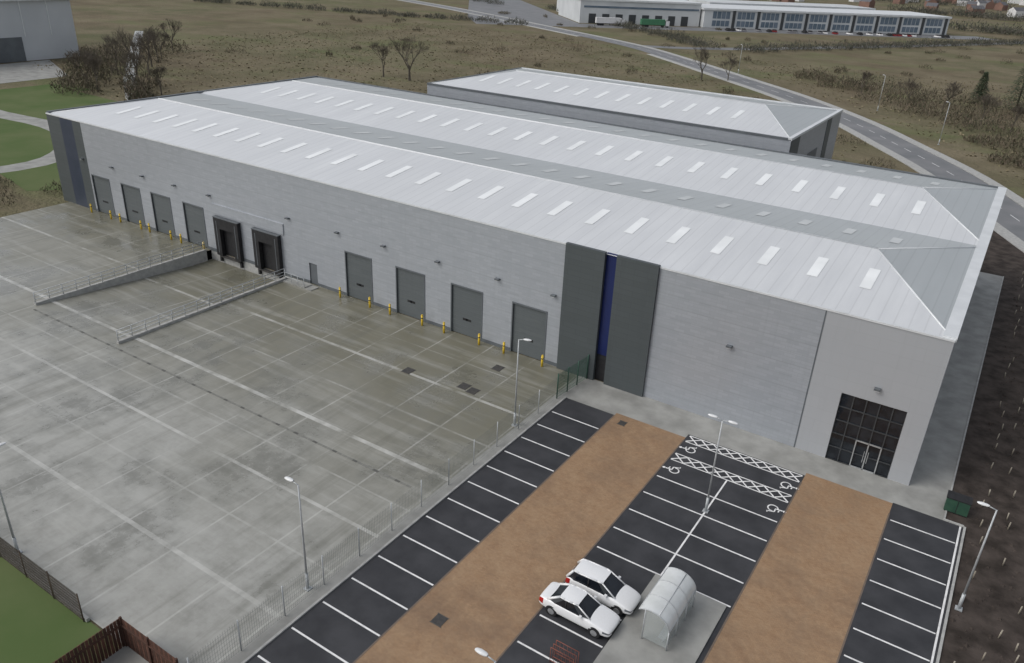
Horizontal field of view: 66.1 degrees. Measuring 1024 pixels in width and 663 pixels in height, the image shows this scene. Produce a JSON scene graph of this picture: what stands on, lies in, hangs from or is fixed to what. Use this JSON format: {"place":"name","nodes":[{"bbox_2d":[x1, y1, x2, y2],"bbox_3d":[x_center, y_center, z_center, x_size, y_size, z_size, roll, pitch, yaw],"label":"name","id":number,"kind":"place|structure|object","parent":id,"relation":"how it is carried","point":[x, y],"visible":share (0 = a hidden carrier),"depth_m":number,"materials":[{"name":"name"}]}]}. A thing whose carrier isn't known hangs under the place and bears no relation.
{"place":"outdoors","nodes":[
{"label":"outdoors","id":0,"kind":"place"},
{"bbox_2d":[0,60,65,172],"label":"access road","id":1,"kind":"structure","parent":0,"point":[18,72],"depth_m":199.74,"materials":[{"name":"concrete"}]},
{"bbox_2d":[0,84,118,662],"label":"lawn","id":2,"kind":"structure","parent":0,"point":[38,624],"depth_m":46.49,"materials":[{"name":"green plant"}]},
{"bbox_2d":[0,537,83,621],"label":"fence","id":3,"kind":"object","parent":2,"relation":"on","point":[45,575],"visible":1,"depth_m":45.53,"materials":[{"name":"grey metal"}]},
{"bbox_2d":[3,555,89,621],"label":"kerb","id":4,"kind":"structure","parent":2,"relation":"on","point":[86,618],"depth_m":45.06,"materials":[{"name":"concrete"}]},
{"bbox_2d":[102,646,148,662],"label":"bin store slab","id":5,"kind":"structure","parent":2,"relation":"on","point":[125,654],"depth_m":42.00,"materials":[{"name":"concrete"}]},
{"bbox_2d":[53,616,177,662],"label":"timber enclosure","id":6,"kind":"object","parent":5,"relation":"on","point":[141,644],"visible":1,"depth_m":41.27,"materials":[{"name":"brown wood"}]},
{"bbox_2d":[123,31,142,99],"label":"wet track","id":7,"kind":"structure","parent":0,"point":[132,69],"depth_m":226.00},
{"bbox_2d":[0,0,1023,639],"bbox_3d":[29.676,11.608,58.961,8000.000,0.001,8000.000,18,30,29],"label":"ground","id":8,"kind":"structure","parent":0,"point":[202,22],"depth_m":291.98,"materials":[{"name":"green plant"}]},
{"bbox_2d":[0,178,61,205],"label":"scrub thicket","id":9,"kind":"object","parent":8,"relation":"on","point":[12,195],"visible":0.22,"depth_m":114.27,"materials":[{"name":"green plant"}]},
{"bbox_2d":[0,0,79,62],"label":"distant warehouse","id":10,"kind":"structure","parent":8,"relation":"on","point":[30,30],"depth_m":226.55,"materials":[{"name":"grey metal"}]},
{"bbox_2d":[63,48,88,76],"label":"bare tree","id":11,"kind":"object","parent":8,"relation":"on","point":[74,53],"visible":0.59,"depth_m":202.76,"materials":[{"name":"brown plant"}]},
{"bbox_2d":[68,50,99,85],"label":"bare tree","id":12,"kind":"object","parent":8,"relation":"on","point":[74,57],"visible":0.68,"depth_m":191.56,"materials":[{"name":"brown plant"}]},
{"bbox_2d":[84,54,103,91],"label":"bare tree","id":13,"kind":"object","parent":8,"relation":"on","point":[94,63],"visible":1,"depth_m":186.10,"materials":[{"name":"brown plant"}]},
{"bbox_2d":[101,32,124,74],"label":"bare tree","id":14,"kind":"object","parent":8,"relation":"on","point":[110,45],"visible":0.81,"depth_m":208.66,"materials":[{"name":"brown plant"}]},
{"bbox_2d":[49,36,189,99],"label":"scrub thicket","id":15,"kind":"object","parent":8,"relation":"on","point":[139,91],"visible":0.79,"depth_m":194.19,"materials":[{"name":"plant"}]},
{"bbox_2d":[104,26,146,82],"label":"bare tree","id":16,"kind":"object","parent":8,"relation":"on","point":[130,46],"visible":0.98,"depth_m":196.58,"materials":[{"name":"brown plant"}]},
{"bbox_2d":[108,49,142,87],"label":"bare tree","id":17,"kind":"object","parent":8,"relation":"on","point":[123,62],"visible":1,"depth_m":186.72,"materials":[{"name":"brown plant"}]},
{"bbox_2d":[131,33,159,74],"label":"bare tree","id":18,"kind":"object","parent":8,"relation":"on","point":[147,47],"visible":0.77,"depth_m":210.71,"materials":[{"name":"brown plant"}]},
{"bbox_2d":[133,27,157,66],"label":"bare tree","id":19,"kind":"object","parent":8,"relation":"on","point":[145,32],"visible":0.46,"depth_m":222.45,"materials":[{"name":"brown plant"}]},
{"bbox_2d":[143,28,160,62],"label":"bare tree","id":20,"kind":"object","parent":8,"relation":"on","point":[154,35],"visible":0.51,"depth_m":231.69,"materials":[{"name":"brown plant"}]},
{"bbox_2d":[146,65,166,94],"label":"bare tree","id":21,"kind":"object","parent":8,"relation":"on","point":[160,71],"visible":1,"depth_m":185.68,"materials":[{"name":"brown plant"}]},
{"bbox_2d":[155,30,171,53],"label":"bare tree","id":22,"kind":"object","parent":8,"relation":"on","point":[165,35],"visible":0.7,"depth_m":243.55,"materials":[{"name":"brown plant"}]},
{"bbox_2d":[158,18,181,50],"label":"bare tree","id":23,"kind":"object","parent":8,"relation":"on","point":[168,23],"visible":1,"depth_m":257.11,"materials":[{"name":"brown plant"}]},
{"bbox_2d":[0,202,576,662],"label":"concrete yard","id":24,"kind":"structure","parent":8,"relation":"on","point":[160,508],"depth_m":62.95,"materials":[{"name":"grey concrete"}]},
{"bbox_2d":[0,442,22,554],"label":"street lamp","id":25,"kind":"object","parent":24,"relation":"on","point":[14,540],"visible":0.81,"depth_m":47.67,"materials":[{"name":"metal"}]},
{"bbox_2d":[33,241,207,304],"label":"ramp guard rail","id":26,"kind":"object","parent":24,"relation":"on","point":[189,260],"visible":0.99,"depth_m":89.29,"materials":[{"name":"metal"}]},
{"bbox_2d":[116,268,287,343],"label":"ramp guard rail","id":27,"kind":"object","parent":24,"relation":"on","point":[159,326],"visible":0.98,"depth_m":80.36,"materials":[{"name":"metal"}]},
{"bbox_2d":[33,309,411,487],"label":"drainage channel","id":28,"kind":"object","parent":24,"relation":"on","point":[358,462],"visible":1,"depth_m":65.06,"materials":[{"name":"grey metal"}]},
{"bbox_2d":[284,476,311,591],"bbox_3d":[-12.381,11.755,45.547,1.220,7.780,0.400,18,30,29],"label":"street lamp","id":29,"kind":"object","parent":24,"relation":"on","point":[287,478],"visible":0.91,"depth_m":45.29,"materials":[{"name":"metal"}]},
{"bbox_2d":[282,272,318,290],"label":"access steps","id":30,"kind":"structure","parent":24,"relation":"on","point":[301,284],"depth_m":88.04,"materials":[{"name":"concrete"}]},
{"bbox_2d":[222,376,587,662],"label":"gravel strip","id":31,"kind":"object","parent":24,"relation":"on","point":[256,643],"visible":0.67,"depth_m":50.99,"materials":[{"name":"gravel"}]},
{"bbox_2d":[187,378,557,662],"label":"fence","id":32,"kind":"object","parent":31,"relation":"on","point":[448,478],"visible":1,"depth_m":50.39,"materials":[{"name":"metal"}]},
{"bbox_2d":[556,354,588,398],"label":"fence","id":33,"kind":"object","parent":31,"relation":"on","point":[577,378],"visible":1,"depth_m":69.39,"materials":[{"name":"metal"}]},
{"bbox_2d":[401,367,414,373],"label":"manhole cover","id":34,"kind":"object","parent":24,"relation":"on","point":[408,370],"visible":1,"depth_m":71.57,"materials":[{"name":"metal"}]},
{"bbox_2d":[456,382,471,389],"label":"manhole cover","id":35,"kind":"object","parent":24,"relation":"on","point":[464,386],"visible":1,"depth_m":69.43,"materials":[{"name":"metal"}]},
{"bbox_2d":[465,387,480,394],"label":"manhole cover","id":36,"kind":"object","parent":24,"relation":"on","point":[472,390],"visible":1,"depth_m":68.80,"materials":[{"name":"metal"}]},
{"bbox_2d":[490,364,504,371],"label":"manhole cover","id":37,"kind":"object","parent":24,"relation":"on","point":[496,367],"visible":1,"depth_m":72.72,"materials":[{"name":"metal"}]},
{"bbox_2d":[511,338,531,426],"bbox_3d":[0.728,4.130,62.292,1.253,7.980,0.467,12,28,19],"label":"street lamp","id":38,"kind":"object","parent":24,"relation":"on","point":[514,421],"visible":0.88,"depth_m":62.35,"materials":[{"name":"metal"}]},
{"bbox_2d":[371,42,392,76],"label":"bare tree","id":39,"kind":"object","parent":8,"relation":"on","point":[385,49],"visible":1,"depth_m":225.94,"materials":[{"name":"brown plant"}]},
{"bbox_2d":[386,35,428,80],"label":"bare tree","id":40,"kind":"object","parent":8,"relation":"on","point":[406,59],"visible":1,"depth_m":221.32,"materials":[{"name":"brown plant"}]},
{"bbox_2d":[20,22,1023,183],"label":"rough grass","id":41,"kind":"structure","parent":8,"relation":"on","point":[667,77],"depth_m":262.88,"materials":[{"name":"plant"}]},
{"bbox_2d":[150,11,1023,141],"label":"shrubs","id":42,"kind":"object","parent":8,"relation":"on","point":[352,17],"visible":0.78,"depth_m":311.63,"materials":[{"name":"plant"}]},
{"bbox_2d":[246,398,962,662],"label":"car park","id":43,"kind":"structure","parent":8,"relation":"on","point":[345,638],"depth_m":51.17,"materials":[{"name":"black asphalt"}]},
{"bbox_2d":[475,647,495,662],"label":"street lamp","id":44,"kind":"object","parent":43,"relation":"on","point":[480,651],"visible":1,"depth_m":33.18,"materials":[{"name":"metal"}]},
{"bbox_2d":[549,640,578,662],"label":"barrier stack","id":45,"kind":"object","parent":43,"relation":"on","point":[554,650],"visible":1,"depth_m":42.58,"materials":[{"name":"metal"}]},
{"bbox_2d":[539,582,619,638],"bbox_3d":[3.917,15.970,45.655,4.702,1.537,2.002,18,30,29],"label":"parked car","id":46,"kind":"object","parent":43,"relation":"on","point":[591,614],"visible":1,"depth_m":45.17,"materials":[{"name":"white paint"}]},
{"bbox_2d":[565,558,640,615],"bbox_3d":[5.485,15.253,47.156,4.444,1.649,2.002,18,30,29],"label":"parked car","id":47,"kind":"object","parent":43,"relation":"on","point":[612,591],"visible":0.93,"depth_m":46.64,"materials":[{"name":"white paint"}]},
{"bbox_2d":[257,411,960,662],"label":"parking markings","id":48,"kind":"object","parent":43,"relation":"on","point":[668,564],"visible":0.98,"depth_m":52.76,"materials":[{"name":"white paint"}]},
{"bbox_2d":[241,276,1003,662],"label":"kerb","id":49,"kind":"structure","parent":43,"relation":"on","point":[253,654],"depth_m":51.03,"materials":[{"name":"concrete"}]},
{"bbox_2d":[355,413,892,662],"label":"block paved lane","id":50,"kind":"structure","parent":43,"relation":"on","point":[798,599],"depth_m":49.90,"materials":[{"name":"brown brick"}]},
{"bbox_2d":[429,613,448,627],"bbox_3d":[-4.176,16.587,45.251,0.820,0.024,0.820,18,30,29],"label":"manhole cover","id":51,"kind":"object","parent":50,"relation":"on","point":[439,620],"visible":1,"depth_m":45.23,"materials":[{"name":"metal"}]},
{"bbox_2d":[617,420,626,425],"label":"manhole cover","id":52,"kind":"object","parent":50,"relation":"on","point":[622,423],"visible":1,"depth_m":65.04,"materials":[{"name":"metal"}]},
{"bbox_2d":[593,574,726,662],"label":"concrete pad","id":53,"kind":"object","parent":43,"relation":"on","point":[626,643],"visible":0.8,"depth_m":44.78,"materials":[{"name":"grey concrete"}]},
{"bbox_2d":[639,567,695,650],"bbox_3d":[8.931,15.813,45.329,1.955,2.283,4.069,18,30,29],"label":"smoking shelter","id":54,"kind":"object","parent":53,"relation":"on","point":[670,595],"visible":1,"depth_m":44.71,"materials":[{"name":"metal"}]},
{"bbox_2d":[702,414,737,512],"bbox_3d":[13.744,9.155,53.552,2.040,7.680,0.400,18,30,29],"label":"street lamp","id":55,"kind":"object","parent":43,"relation":"on","point":[705,510],"visible":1,"depth_m":53.31,"materials":[{"name":"metal"}]},
{"bbox_2d":[194,0,1023,52],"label":"hedge","id":56,"kind":"object","parent":8,"relation":"on","point":[763,48],"visible":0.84,"depth_m":395.81,"materials":[{"name":"green plant"}]},
{"bbox_2d":[692,46,709,79],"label":"bare tree","id":57,"kind":"object","parent":8,"relation":"on","point":[704,53],"visible":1,"depth_m":247.80,"materials":[{"name":"brown plant"}]},
{"bbox_2d":[720,57,738,79],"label":"bare tree","id":58,"kind":"object","parent":8,"relation":"on","point":[732,62],"visible":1,"depth_m":250.25,"materials":[{"name":"brown plant"}]},
{"bbox_2d":[468,0,993,39],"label":"service yard","id":59,"kind":"structure","parent":8,"relation":"on","point":[525,11],"depth_m":449.89,"materials":[{"name":"grey concrete"}]},
{"bbox_2d":[595,17,624,25],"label":"lorry","id":60,"kind":"object","parent":59,"relation":"on","point":[603,20],"visible":0.82,"depth_m":422.67,"materials":[{"name":"white metal"}]},
{"bbox_2d":[640,19,669,27],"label":"lorry","id":61,"kind":"object","parent":59,"relation":"on","point":[655,22],"visible":0.86,"depth_m":425.97,"materials":[{"name":"green metal"}]},
{"bbox_2d":[725,28,949,37],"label":"distant parked cars","id":62,"kind":"object","parent":59,"relation":"on","point":[836,32],"visible":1,"depth_m":437.12,"materials":[{"name":"multicoloured metal"}]},
{"bbox_2d":[556,0,951,34],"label":"distant office block","id":63,"kind":"structure","parent":8,"relation":"on","point":[736,14],"depth_m":447.09,"materials":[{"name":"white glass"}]},
{"bbox_2d":[567,272,1002,519],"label":"concrete footpath","id":64,"kind":"structure","parent":8,"relation":"on","point":[925,491],"depth_m":65.33,"materials":[{"name":"grey concrete"}]},
{"bbox_2d":[743,95,894,168],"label":"scrub thicket","id":65,"kind":"object","parent":8,"relation":"on","point":[853,141],"visible":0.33,"depth_m":155.35,"materials":[{"name":"plant"}]},
{"bbox_2d":[860,71,872,93],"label":"bare tree","id":66,"kind":"object","parent":8,"relation":"on","point":[865,75],"visible":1,"depth_m":236.57,"materials":[{"name":"brown plant"}]},
{"bbox_2d":[771,0,1023,17],"bbox_3d":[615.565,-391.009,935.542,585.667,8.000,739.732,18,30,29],"label":"distant houses","id":67,"kind":"structure","parent":8,"relation":"on","point":[990,4],"depth_m":790.56,"materials":[{"name":"brick"}]},
{"bbox_2d":[793,68,1023,168],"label":"scrub thicket","id":68,"kind":"object","parent":8,"relation":"on","point":[1000,141],"visible":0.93,"depth_m":207.65,"materials":[{"name":"plant"}]},
{"bbox_2d":[897,77,921,102],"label":"bare tree","id":69,"kind":"object","parent":8,"relation":"on","point":[910,84],"visible":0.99,"depth_m":221.25,"materials":[{"name":"brown plant"}]},
{"bbox_2d":[937,101,949,144],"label":"street lamp","id":70,"kind":"object","parent":8,"relation":"on","point":[943,125],"visible":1,"depth_m":172.43,"materials":[{"name":"metal"}]},
{"bbox_2d":[874,0,1023,35],"bbox_3d":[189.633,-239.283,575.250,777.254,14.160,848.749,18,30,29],"label":"distant trees","id":71,"kind":"object","parent":8,"relation":"on","point":[1002,29],"visible":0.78,"depth_m":642.75,"materials":[{"name":"plant"}]},
{"bbox_2d":[942,81,962,109],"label":"bare tree","id":72,"kind":"object","parent":8,"relation":"on","point":[954,88],"visible":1,"depth_m":205.81,"materials":[{"name":"brown plant"}]},
{"bbox_2d":[965,72,989,104],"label":"conifer tree","id":73,"kind":"object","parent":8,"relation":"on","point":[983,85],"visible":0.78,"depth_m":227.62,"materials":[{"name":"green plant"}]},
{"bbox_2d":[975,93,1001,124],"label":"bare tree","id":74,"kind":"object","parent":8,"relation":"on","point":[986,97],"visible":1,"depth_m":196.52,"materials":[{"name":"brown plant"}]},
{"bbox_2d":[997,68,1023,109],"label":"conifer tree","id":75,"kind":"object","parent":8,"relation":"on","point":[1017,90],"visible":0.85,"depth_m":219.19,"materials":[{"name":"green plant"}]},
{"bbox_2d":[1009,102,1023,133],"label":"bare tree","id":76,"kind":"object","parent":8,"relation":"on","point":[1019,110],"visible":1,"depth_m":187.36,"materials":[{"name":"brown plant"}]},
{"bbox_2d":[45,76,1006,485],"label":"warehouse","id":77,"kind":"structure","parent":0,"point":[813,304],"depth_m":77.23,"materials":[{"name":"silver metal"}]},
{"bbox_2d":[91,174,547,362],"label":"loading doors","id":78,"kind":"structure","parent":77,"relation":"in","point":[528,322],"depth_m":81.68,"materials":[{"name":"grey metal"}]},
{"bbox_2d":[427,67,842,158],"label":"warehouse","id":79,"kind":"structure","parent":0,"point":[803,129],"depth_m":130.57,"materials":[{"name":"silver metal"}]},
{"bbox_2d":[399,0,1023,252],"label":"pavement","id":80,"kind":"structure","parent":0,"point":[1009,236],"depth_m":179.26,"materials":[{"name":"concrete"}]},
{"bbox_2d":[403,0,1023,240],"bbox_3d":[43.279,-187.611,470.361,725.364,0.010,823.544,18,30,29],"label":"road","id":81,"kind":"structure","parent":0,"point":[923,159],"depth_m":184.84,"materials":[{"name":"grey asphalt"}]},
{"bbox_2d":[550,28,1018,220],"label":"road markings","id":82,"kind":"object","parent":81,"relation":"on","point":[857,124],"visible":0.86,"depth_m":179.20,"materials":[{"name":"white paint"}]},
{"bbox_2d":[939,230,1023,662],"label":"planting soil","id":83,"kind":"structure","parent":0,"point":[1004,257],"depth_m":58.69,"materials":[{"name":"brown soil"}]},
{"bbox_2d":[943,490,972,517],"bbox_3d":[31.805,12.323,56.182,1.600,1.220,1.000,18,30,29],"label":"green cabinet","id":84,"kind":"object","parent":83,"relation":"on","point":[956,503],"visible":1,"depth_m":55.86,"materials":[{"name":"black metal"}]},
{"bbox_2d":[955,501,997,611],"bbox_3d":[26.939,13.280,46.340,1.220,7.680,0.400,18,30,29],"label":"street lamp","id":85,"kind":"object","parent":83,"relation":"on","point":[958,607],"visible":1,"depth_m":46.22,"materials":[{"name":"metal"}]},
{"bbox_2d":[950,274,1023,662],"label":"soil clods","id":86,"kind":"object","parent":83,"relation":"on","point":[966,645],"visible":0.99,"depth_m":53.32,"materials":[{"name":"brown soil"}]},
{"bbox_2d":[953,271,1023,662],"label":"tree guards","id":87,"kind":"object","parent":83,"relation":"on","point":[1013,497],"visible":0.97,"depth_m":57.97,"materials":[{"name":"plastic"}]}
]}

